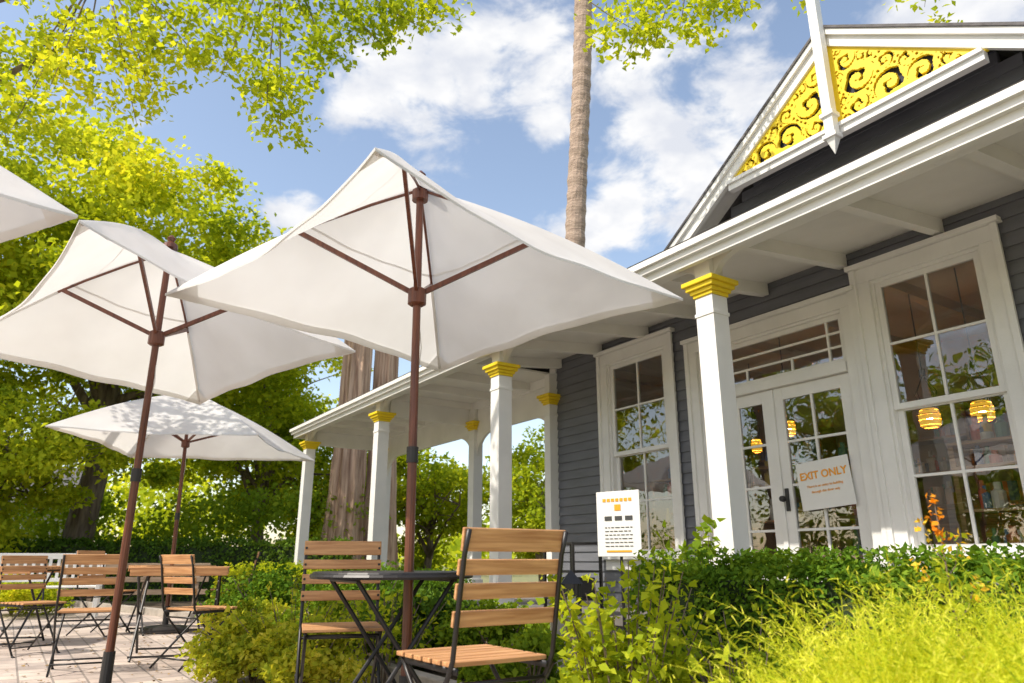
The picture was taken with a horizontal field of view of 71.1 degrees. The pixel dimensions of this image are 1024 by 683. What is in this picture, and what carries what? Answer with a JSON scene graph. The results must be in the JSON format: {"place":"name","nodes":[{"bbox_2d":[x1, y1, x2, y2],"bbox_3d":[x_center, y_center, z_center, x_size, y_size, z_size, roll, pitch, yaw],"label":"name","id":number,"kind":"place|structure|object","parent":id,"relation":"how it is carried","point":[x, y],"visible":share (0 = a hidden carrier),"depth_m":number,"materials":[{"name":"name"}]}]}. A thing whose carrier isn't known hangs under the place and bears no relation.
{"place":"outdoors","nodes":[
{"label":"outdoors","id":0,"kind":"place"},
{"bbox_2d":[11,504,69,540],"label":"walls","id":1,"kind":"structure","parent":0,"point":[55,519],"depth_m":27.31,"materials":[{"name":"grey"}]},
{"bbox_2d":[11,468,82,501],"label":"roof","id":2,"kind":"structure","parent":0,"point":[70,478],"depth_m":29.55,"materials":[{"name":"grey"}]},
{"bbox_2d":[0,606,385,682],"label":"paving","id":3,"kind":"structure","parent":0,"point":[80,640],"depth_m":6.47,"materials":[{"name":"stone"}]},
{"bbox_2d":[0,566,64,647],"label":"slatted table","id":4,"kind":"object","parent":3,"relation":"on","point":[51,570],"visible":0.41,"depth_m":7.28,"materials":[{"name":"brown wood"}]},
{"bbox_2d":[0,555,66,657],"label":"folding chair","id":5,"kind":"object","parent":3,"relation":"on","point":[11,559],"visible":0.97,"depth_m":6.58,"materials":[{"name":"brown wood"}]},
{"bbox_2d":[0,574,74,614],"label":"shrub","id":6,"kind":"object","parent":3,"relation":"on","point":[50,594],"visible":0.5,"depth_m":10.76,"materials":[{"name":"green plant"}]},
{"bbox_2d":[0,166,77,242],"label":"patio umbrella","id":7,"kind":"object","parent":3,"relation":"on","point":[26,208],"visible":1,"depth_m":2.96,"materials":[{"name":"fabric"}]},
{"bbox_2d":[0,553,105,618],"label":"garden bench","id":8,"kind":"object","parent":3,"relation":"on","point":[59,557],"visible":0.27,"depth_m":10.53,"materials":[{"name":"white paint"}]},
{"bbox_2d":[46,554,119,676],"bbox_3d":[-3.238,2.066,5.459,0.404,0.846,0.516,8,-19,-24],"label":"folding chair","id":9,"kind":"object","parent":3,"relation":"on","point":[90,559],"visible":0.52,"depth_m":5.35,"materials":[{"name":"brown wood"}]},
{"bbox_2d":[66,550,136,636],"bbox_3d":[-4.630,2.849,8.128,0.555,0.910,0.434,-3,-17,10],"label":"folding chair","id":10,"kind":"object","parent":3,"relation":"on","point":[130,592],"visible":0.39,"depth_m":8.15,"materials":[{"name":"brown wood"}]},
{"bbox_2d":[125,565,215,635],"bbox_3d":[-4.030,3.009,8.387,0.760,0.741,0.804,14,-22,-38],"label":"slatted table","id":11,"kind":"object","parent":3,"relation":"on","point":[131,617],"visible":0.45,"depth_m":8.22,"materials":[{"name":"brown wood"}]},
{"bbox_2d":[0,220,354,682],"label":"patio umbrella","id":12,"kind":"object","parent":3,"relation":"on","point":[96,305],"visible":0.86,"depth_m":4.95,"materials":[{"name":"fabric"}]},
{"bbox_2d":[127,566,229,661],"bbox_3d":[-2.950,2.380,6.331,0.760,0.741,0.804,6,-18,-19],"label":"slatted table","id":13,"kind":"object","parent":3,"relation":"on","point":[218,571],"visible":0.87,"depth_m":6.14,"materials":[{"name":"brown wood"}]},
{"bbox_2d":[45,395,314,633],"bbox_3d":[-3.835,1.927,8.623,2.517,2.944,2.400,3,-17,-9],"label":"patio umbrella","id":14,"kind":"object","parent":3,"relation":"on","point":[184,429],"visible":0.83,"depth_m":8.55,"materials":[{"name":"fabric"}]},
{"bbox_2d":[149,554,236,671],"bbox_3d":[-2.514,2.139,5.699,0.404,0.846,0.516,-10,-19,29],"label":"folding chair","id":15,"kind":"object","parent":3,"relation":"on","point":[183,559],"visible":0.86,"depth_m":5.62,"materials":[{"name":"brown wood"}]},
{"bbox_2d":[204,551,261,630],"bbox_3d":[-3.421,3.055,8.802,0.555,0.910,0.434,6,-18,-19],"label":"folding chair","id":16,"kind":"object","parent":3,"relation":"on","point":[255,562],"visible":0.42,"depth_m":8.78,"materials":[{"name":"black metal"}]},
{"bbox_2d":[2,624,464,682],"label":"fallen leaves","id":17,"kind":"object","parent":3,"relation":"on","point":[104,649],"visible":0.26,"depth_m":6.40,"materials":[{"name":"brown plant"}]},
{"bbox_2d":[70,600,462,682],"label":"kerb","id":18,"kind":"structure","parent":3,"relation":"on","point":[424,677],"depth_m":10.17,"materials":[{"name":"stone"}]},
{"bbox_2d":[294,541,383,682],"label":"folding chair","id":19,"kind":"object","parent":3,"relation":"on","point":[342,547],"visible":0.94,"depth_m":4.02,"materials":[{"name":"brown wood"}]},
{"bbox_2d":[309,571,472,682],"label":"bistro table","id":20,"kind":"object","parent":3,"relation":"on","point":[450,577],"visible":0.88,"depth_m":3.24,"materials":[{"name":"black metal"}]},
{"bbox_2d":[165,147,682,682],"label":"patio umbrella","id":21,"kind":"object","parent":3,"relation":"on","point":[387,251],"visible":0.99,"depth_m":4.13,"materials":[{"name":"fabric"}]},
{"bbox_2d":[0,0,962,183],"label":"overhanging tree","id":22,"kind":"object","parent":3,"relation":"on","point":[59,64],"visible":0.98,"depth_m":7.24,"materials":[{"name":"green plant"}]},
{"bbox_2d":[397,527,567,682],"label":"folding chair","id":23,"kind":"object","parent":3,"relation":"on","point":[446,660],"visible":1,"depth_m":2.51,"materials":[{"name":"brown wood"}]},
{"bbox_2d":[535,558,715,682],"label":"shrub","id":24,"kind":"object","parent":3,"relation":"on","point":[583,642],"visible":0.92,"depth_m":2.88,"materials":[{"name":"green plant"}]},
{"bbox_2d":[632,644,836,682],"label":"shrub","id":25,"kind":"object","parent":3,"relation":"on","point":[726,656],"visible":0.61,"depth_m":2.43,"materials":[{"name":"green plant"}]},
{"bbox_2d":[665,654,853,682],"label":"feathery shrub","id":26,"kind":"object","parent":3,"relation":"on","point":[748,674],"visible":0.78,"depth_m":1.86,"materials":[{"name":"green plant"}]},
{"bbox_2d":[665,572,1023,682],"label":"feathery shrub","id":27,"kind":"object","parent":3,"relation":"on","point":[880,676],"visible":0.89,"depth_m":1.66,"materials":[{"name":"green plant"}]},
{"bbox_2d":[689,549,1023,682],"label":"feathery shrub","id":28,"kind":"object","parent":3,"relation":"on","point":[833,661],"visible":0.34,"depth_m":1.97,"materials":[{"name":"green plant"}]},
{"bbox_2d":[771,546,1023,682],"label":"feathery shrub","id":29,"kind":"object","parent":3,"relation":"on","point":[971,650],"visible":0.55,"depth_m":1.80,"materials":[{"name":"green plant"}]},
{"bbox_2d":[895,591,1023,682],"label":"feathery shrub","id":30,"kind":"object","parent":3,"relation":"on","point":[1013,660],"visible":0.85,"depth_m":1.52,"materials":[{"name":"green plant"}]},
{"bbox_2d":[905,666,1023,682],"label":"feathery shrub","id":31,"kind":"object","parent":3,"relation":"on","point":[910,678],"visible":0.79,"depth_m":1.49,"materials":[{"name":"green plant"}]},
{"bbox_2d":[30,562,538,605],"bbox_3d":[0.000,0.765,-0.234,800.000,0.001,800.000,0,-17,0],"label":"ground","id":32,"kind":"structure","parent":0,"point":[523,578],"depth_m":31.34,"materials":[{"name":"beige stone"}]},
{"bbox_2d":[0,56,114,384],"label":"sycamore tree","id":33,"kind":"object","parent":32,"relation":"on","point":[7,260],"visible":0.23,"depth_m":15.99,"materials":[{"name":"green plant"}]},
{"bbox_2d":[0,361,179,552],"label":"leafy tree","id":34,"kind":"object","parent":32,"relation":"on","point":[38,458],"visible":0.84,"depth_m":14.62,"materials":[{"name":"green plant"}]},
{"bbox_2d":[3,563,210,607],"bbox_3d":[-8.248,4.377,12.864,5.300,0.750,0.080,3,-17,-10],"label":"wooden fence","id":35,"kind":"object","parent":32,"relation":"on","point":[154,579],"visible":0.23,"depth_m":13.09,"materials":[{"name":"brown wood"}]},
{"bbox_2d":[0,99,342,545],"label":"sycamore tree","id":36,"kind":"object","parent":32,"relation":"on","point":[130,183],"visible":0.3,"depth_m":16.54,"materials":[{"name":"green plant"}]},
{"bbox_2d":[0,534,354,601],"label":"box hedge","id":37,"kind":"object","parent":32,"relation":"on","point":[207,550],"visible":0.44,"depth_m":14.92,"materials":[{"name":"green plant"}]},
{"bbox_2d":[0,479,390,559],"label":"undergrowth","id":38,"kind":"object","parent":32,"relation":"on","point":[247,505],"visible":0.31,"depth_m":17.07,"materials":[{"name":"green plant"}]},
{"bbox_2d":[127,357,373,542],"bbox_3d":[-6.802,2.440,20.750,8.028,9.144,6.866,0,-17,0],"label":"leafy tree","id":39,"kind":"object","parent":32,"relation":"on","point":[272,409],"visible":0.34,"depth_m":19.41,"materials":[{"name":"green plant"}]},
{"bbox_2d":[77,439,543,570],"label":"distant trees","id":40,"kind":"object","parent":32,"relation":"on","point":[148,497],"visible":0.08,"depth_m":45.36,"materials":[{"name":"green plant"}]},
{"bbox_2d":[226,393,403,545],"bbox_3d":[-6.231,4.706,22.889,6.137,6.215,4.959,0,-17,0],"label":"leafy tree","id":41,"kind":"object","parent":32,"relation":"on","point":[319,465],"visible":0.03,"depth_m":21.71,"materials":[{"name":"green plant"}]},
{"bbox_2d":[122,601,527,682],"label":"planting bed","id":42,"kind":"object","parent":32,"relation":"on","point":[173,604],"depth_m":12.86,"materials":[{"name":"soil"}]},
{"bbox_2d":[174,607,296,682],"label":"shrub","id":43,"kind":"object","parent":42,"relation":"in","point":[229,661],"visible":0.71,"depth_m":4.73,"materials":[{"name":"green plant"}]},
{"bbox_2d":[202,575,296,619],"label":"shrub","id":44,"kind":"object","parent":42,"relation":"on","point":[240,586],"visible":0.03,"depth_m":9.26,"materials":[{"name":"green plant"}]},
{"bbox_2d":[194,557,307,624],"bbox_3d":[-2.692,2.840,7.926,1.354,0.884,1.241,0,-17,0],"label":"shrub","id":45,"kind":"object","parent":42,"relation":"on","point":[260,583],"visible":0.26,"depth_m":7.70,"materials":[{"name":"green plant"}]},
{"bbox_2d":[192,596,312,644],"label":"shrub","id":46,"kind":"object","parent":42,"relation":"on","point":[252,607],"visible":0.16,"depth_m":6.45,"materials":[{"name":"green plant"}]},
{"bbox_2d":[211,560,339,597],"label":"box hedge","id":47,"kind":"object","parent":42,"relation":"on","point":[240,570],"visible":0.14,"depth_m":10.16,"materials":[{"name":"green plant"}]},
{"bbox_2d":[196,581,402,679],"bbox_3d":[-1.537,2.067,5.135,1.298,0.659,1.379,14,-22,-38],"label":"shrub","id":48,"kind":"object","parent":42,"relation":"in","point":[292,617],"visible":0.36,"depth_m":5.00,"materials":[{"name":"green plant"}]},
{"bbox_2d":[247,617,376,682],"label":"shrub","id":49,"kind":"object","parent":42,"relation":"in","point":[322,664],"visible":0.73,"depth_m":4.46,"materials":[{"name":"green plant"}]},
{"bbox_2d":[269,584,373,659],"bbox_3d":[-1.523,2.325,5.864,1.155,0.649,1.063,0,-17,0],"label":"shrub","id":50,"kind":"object","parent":42,"relation":"on","point":[313,606],"visible":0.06,"depth_m":5.85,"materials":[{"name":"green plant"}]},
{"bbox_2d":[286,559,432,622],"bbox_3d":[-1.389,2.499,6.779,1.372,0.851,1.197,12,-21,-35],"label":"shrub","id":51,"kind":"object","parent":42,"relation":"on","point":[391,586],"visible":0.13,"depth_m":6.73,"materials":[{"name":"green plant"}]},
{"bbox_2d":[252,565,474,608],"bbox_3d":[-2.736,3.664,10.462,0.745,0.800,7.785,11,-20,-32],"label":"box hedge","id":52,"kind":"object","parent":42,"relation":"on","point":[426,584],"visible":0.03,"depth_m":7.60,"materials":[{"name":"green plant"}]},
{"bbox_2d":[315,589,449,682],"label":"shrub","id":53,"kind":"object","parent":42,"relation":"in","point":[387,651],"visible":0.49,"depth_m":4.89,"materials":[{"name":"green plant"}]},
{"bbox_2d":[361,581,476,669],"bbox_3d":[-0.711,2.195,5.501,0.950,0.703,1.014,0,-17,0],"label":"shrub","id":54,"kind":"object","parent":42,"relation":"on","point":[427,605],"visible":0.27,"depth_m":5.34,"materials":[{"name":"green plant"}]},
{"bbox_2d":[433,598,561,679],"bbox_3d":[-0.083,2.148,5.192,0.955,0.632,0.812,0,-17,0],"label":"shrub","id":55,"kind":"object","parent":42,"relation":"on","point":[474,635],"visible":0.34,"depth_m":5.09,"materials":[{"name":"green plant"}]},
{"bbox_2d":[456,623,571,682],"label":"shrub","id":56,"kind":"object","parent":42,"relation":"on","point":[530,640],"visible":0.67,"depth_m":3.87,"materials":[{"name":"green plant"}]},
{"bbox_2d":[550,570,595,676],"bbox_3d":[0.400,1.902,4.751,0.280,0.740,0.280,0,-17,0],"label":"lantern","id":57,"kind":"object","parent":42,"relation":"on","point":[570,577],"visible":0.27,"depth_m":4.75,"materials":[{"name":"black metal"}]},
{"bbox_2d":[543,542,603,608],"bbox_3d":[0.526,2.214,6.152,0.324,0.938,0.424,11,-20,-32],"label":"metal rack","id":58,"kind":"object","parent":42,"relation":"on","point":[586,587],"visible":0.3,"depth_m":6.07,"materials":[{"name":"black metal"}]},
{"bbox_2d":[596,490,641,631],"bbox_3d":[0.899,1.918,5.863,0.326,1.360,0.326,1,-17,-5],"label":"menu sign","id":59,"kind":"object","parent":42,"relation":"on","point":[618,524],"visible":0.88,"depth_m":5.96,"materials":[{"name":"white plastic"}]},
{"bbox_2d":[557,629,695,682],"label":"shrub","id":60,"kind":"object","parent":42,"relation":"on","point":[681,674],"visible":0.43,"depth_m":2.92,"materials":[{"name":"green plant"}]},
{"bbox_2d":[595,613,713,667],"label":"shrub","id":61,"kind":"object","parent":42,"relation":"on","point":[705,637],"visible":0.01,"depth_m":3.86,"materials":[{"name":"green plant"}]},
{"bbox_2d":[637,514,726,591],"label":"shrub","id":62,"kind":"object","parent":42,"relation":"on","point":[706,545],"visible":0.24,"depth_m":4.72,"materials":[{"name":"green plant"}]},
{"bbox_2d":[643,600,846,682],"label":"shrub","id":63,"kind":"object","parent":42,"relation":"on","point":[691,633],"visible":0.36,"depth_m":3.33,"materials":[{"name":"green plant"}]},
{"bbox_2d":[667,636,847,682],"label":"shrub","id":64,"kind":"object","parent":42,"relation":"on","point":[710,650],"visible":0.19,"depth_m":3.41,"materials":[{"name":"green plant"}]},
{"bbox_2d":[747,671,810,682],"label":"shrub","id":65,"kind":"object","parent":42,"relation":"on","point":[779,677],"visible":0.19,"depth_m":2.73,"materials":[{"name":"green plant"}]},
{"bbox_2d":[625,539,1023,681],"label":"box hedge","id":66,"kind":"object","parent":42,"relation":"on","point":[747,569],"visible":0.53,"depth_m":3.80,"materials":[{"name":"green plant"}]},
{"bbox_2d":[854,546,1023,668],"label":"feathery shrub","id":67,"kind":"object","parent":42,"relation":"on","point":[980,616],"visible":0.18,"depth_m":2.29,"materials":[{"name":"green plant"}]},
{"bbox_2d":[909,493,988,662],"bbox_3d":[1.506,1.030,2.399,0.238,1.034,0.157,7,-18,-23],"label":"flowering sprig","id":68,"kind":"object","parent":42,"relation":"on","point":[940,535],"visible":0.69,"depth_m":2.48,"materials":[{"name":"orange plant"}]},
{"bbox_2d":[321,340,372,559],"bbox_3d":[-4.111,1.240,17.736,2.697,9.600,2.879,7,-18,-23],"label":"redwood tree","id":69,"kind":"object","parent":32,"relation":"on","point":[347,481],"visible":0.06,"depth_m":16.76,"materials":[{"name":"red plant"}]},
{"bbox_2d":[363,350,398,570],"bbox_3d":[-3.151,1.374,18.166,2.609,9.594,2.948,0,-17,0],"label":"redwood tree","id":70,"kind":"object","parent":32,"relation":"on","point":[386,365],"visible":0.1,"depth_m":17.22,"materials":[{"name":"red plant"}]},
{"bbox_2d":[365,448,489,570],"bbox_3d":[-2.259,4.546,19.634,4.259,4.510,3.764,-8,-19,23],"label":"leafy tree","id":71,"kind":"object","parent":32,"relation":"on","point":[437,486],"visible":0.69,"depth_m":18.89,"materials":[{"name":"green plant"}]},
{"bbox_2d":[482,424,545,581],"bbox_3d":[0.731,4.288,18.517,3.177,4.404,3.185,-15,-23,40],"label":"leafy tree","id":72,"kind":"object","parent":32,"relation":"on","point":[528,499],"visible":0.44,"depth_m":18.15,"materials":[{"name":"green plant"}]},
{"bbox_2d":[465,597,646,642],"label":"porch deck","id":73,"kind":"structure","parent":32,"relation":"on","point":[618,623],"depth_m":7.31,"materials":[{"name":"wood"}]},
{"bbox_2d":[290,26,1023,604],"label":"white trim","id":74,"kind":"structure","parent":73,"relation":"on","point":[862,374],"depth_m":6.25,"materials":[{"name":"paint"}]},
{"bbox_2d":[299,273,738,449],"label":"column capitals","id":75,"kind":"object","parent":74,"relation":"attached to","point":[708,284],"depth_m":8.32,"materials":[{"name":"yellow paint"}]},
{"bbox_2d":[291,21,1023,428],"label":"roof","id":76,"kind":"structure","parent":74,"relation":"on","point":[1003,57],"depth_m":6.20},
{"bbox_2d":[305,128,1023,476],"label":"porch ceiling","id":77,"kind":"structure","parent":74,"relation":"attached to","point":[929,202],"depth_m":6.35,"materials":[{"name":"paint"}]},
{"bbox_2d":[779,488,790,510],"bbox_3d":[2.552,1.480,6.704,0.103,0.210,0.059,11,-20,-32],"label":"door knob","id":78,"kind":"object","parent":74,"relation":"attached to","point":[786,498],"depth_m":6.71,"materials":[{"name":"metal"}]},
{"bbox_2d":[805,0,842,153],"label":"gable finial","id":79,"kind":"object","parent":74,"relation":"on","point":[828,117],"visible":1,"depth_m":6.55,"materials":[{"name":"white paint"}]},
{"bbox_2d":[735,47,989,176],"bbox_3d":[2.979,-2.362,6.645,0.030,0.884,2.508,11,-20,-32],"label":"gable fretwork","id":80,"kind":"object","parent":74,"relation":"attached to","point":[909,67],"visible":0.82,"depth_m":6.50,"materials":[{"name":"yellow paint"}]},
{"bbox_2d":[748,51,993,164],"bbox_3d":[3.026,-2.354,6.674,0.020,0.885,2.529,11,-20,-32],"label":"gable backing","id":81,"kind":"object","parent":74,"relation":"attached to","point":[850,89],"visible":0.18,"depth_m":6.51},
{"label":"window panes","id":82,"kind":"object","parent":74,"relation":"attached to","visible":0},
{"bbox_2d":[795,454,856,510],"bbox_3d":[2.800,1.271,6.413,0.011,0.430,0.530,11,-24,-32],"label":"exit only sign","id":83,"kind":"object","parent":82,"relation":"attached to","point":[825,483],"visible":1,"depth_m":6.40,"materials":[{"name":"white paper"}]},
{"bbox_2d":[565,0,591,247],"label":"palm tree","id":84,"kind":"object","parent":32,"relation":"on","point":[576,210],"visible":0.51,"depth_m":17.27,"materials":[{"name":"brown plant"}]},
{"bbox_2d":[556,51,1023,601],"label":"siding walls","id":85,"kind":"structure","parent":32,"relation":"on","point":[578,459],"depth_m":7.34,"materials":[{"name":"grey wood"}]},
{"bbox_2d":[616,332,1010,559],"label":"interior walls","id":86,"kind":"structure","parent":85,"relation":"attached to","point":[829,406],"depth_m":10.20,"materials":[{"name":"beige paint"}]},
{"bbox_2d":[663,414,1010,554],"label":"shelf goods","id":87,"kind":"object","parent":86,"relation":"on","point":[1001,427],"visible":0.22,"depth_m":6.72},
{"bbox_2d":[667,416,1019,548],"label":"shelf goods","id":88,"kind":"object","parent":86,"relation":"on","point":[1013,536],"visible":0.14,"depth_m":6.02},
{"bbox_2d":[668,418,1020,554],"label":"shelf goods","id":89,"kind":"object","parent":86,"relation":"on","point":[1013,490],"visible":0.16,"depth_m":7.01},
{"bbox_2d":[670,428,1023,551],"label":"shelf goods","id":90,"kind":"object","parent":86,"relation":"on","point":[944,464],"visible":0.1,"depth_m":8.61},
{"bbox_2d":[769,425,1023,542],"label":"shelf goods","id":91,"kind":"object","parent":86,"relation":"on","point":[999,496],"visible":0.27,"depth_m":7.60},
{"bbox_2d":[0,0,1023,561],"label":"sky","id":92,"kind":"structure","parent":0,"point":[483,110],"materials":[{"name":"blue"}]},
{"bbox_2d":[615,260,987,387],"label":"interior ceiling","id":93,"kind":"structure","parent":0,"point":[945,299],"depth_m":8.62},
{"bbox_2d":[748,364,761,452],"bbox_3d":[3.347,0.917,9.951,0.157,1.256,0.157,-8,-19,26],"label":"pendant lamp","id":94,"kind":"object","parent":93,"relation":"hanging from","point":[755,441],"visible":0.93,"depth_m":9.78,"materials":[{"name":"yellow metal"}]},
{"bbox_2d":[778,338,795,436],"bbox_3d":[3.289,0.520,8.651,0.157,1.256,0.157,-8,-19,26],"label":"pendant lamp","id":95,"kind":"object","parent":93,"relation":"hanging from","point":[792,428],"visible":0.54,"depth_m":8.45,"materials":[{"name":"yellow metal"}]},
{"bbox_2d":[908,294,941,428],"bbox_3d":[3.957,0.115,6.967,0.201,1.466,0.201,-8,-19,26],"label":"pendant lamp","id":96,"kind":"object","parent":93,"relation":"hanging from","point":[929,418],"visible":0.92,"depth_m":6.76,"materials":[{"name":"warm yellow-orange wood strips"},{"name":"glowing bulb"}]},
{"bbox_2d":[954,268,994,422],"bbox_3d":[4.211,0.008,6.599,0.201,1.476,0.201,-8,-19,26],"label":"pendant lamp","id":97,"kind":"object","parent":93,"relation":"hanging from","point":[979,408],"visible":0.81,"depth_m":6.40,"materials":[{"name":"warm yellow-orange wood strips"},{"name":"glowing bulb"}]},
{"bbox_2d":[652,396,1023,574],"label":"interior shelves","id":98,"kind":"object","parent":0,"point":[957,516],"visible":0.29,"depth_m":7.37,"materials":[{"name":"wood"}]},
{"bbox_2d":[666,414,1023,524],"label":"shelf goods","id":99,"kind":"object","parent":98,"relation":"on","point":[986,424],"visible":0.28,"depth_m":7.30}
]}

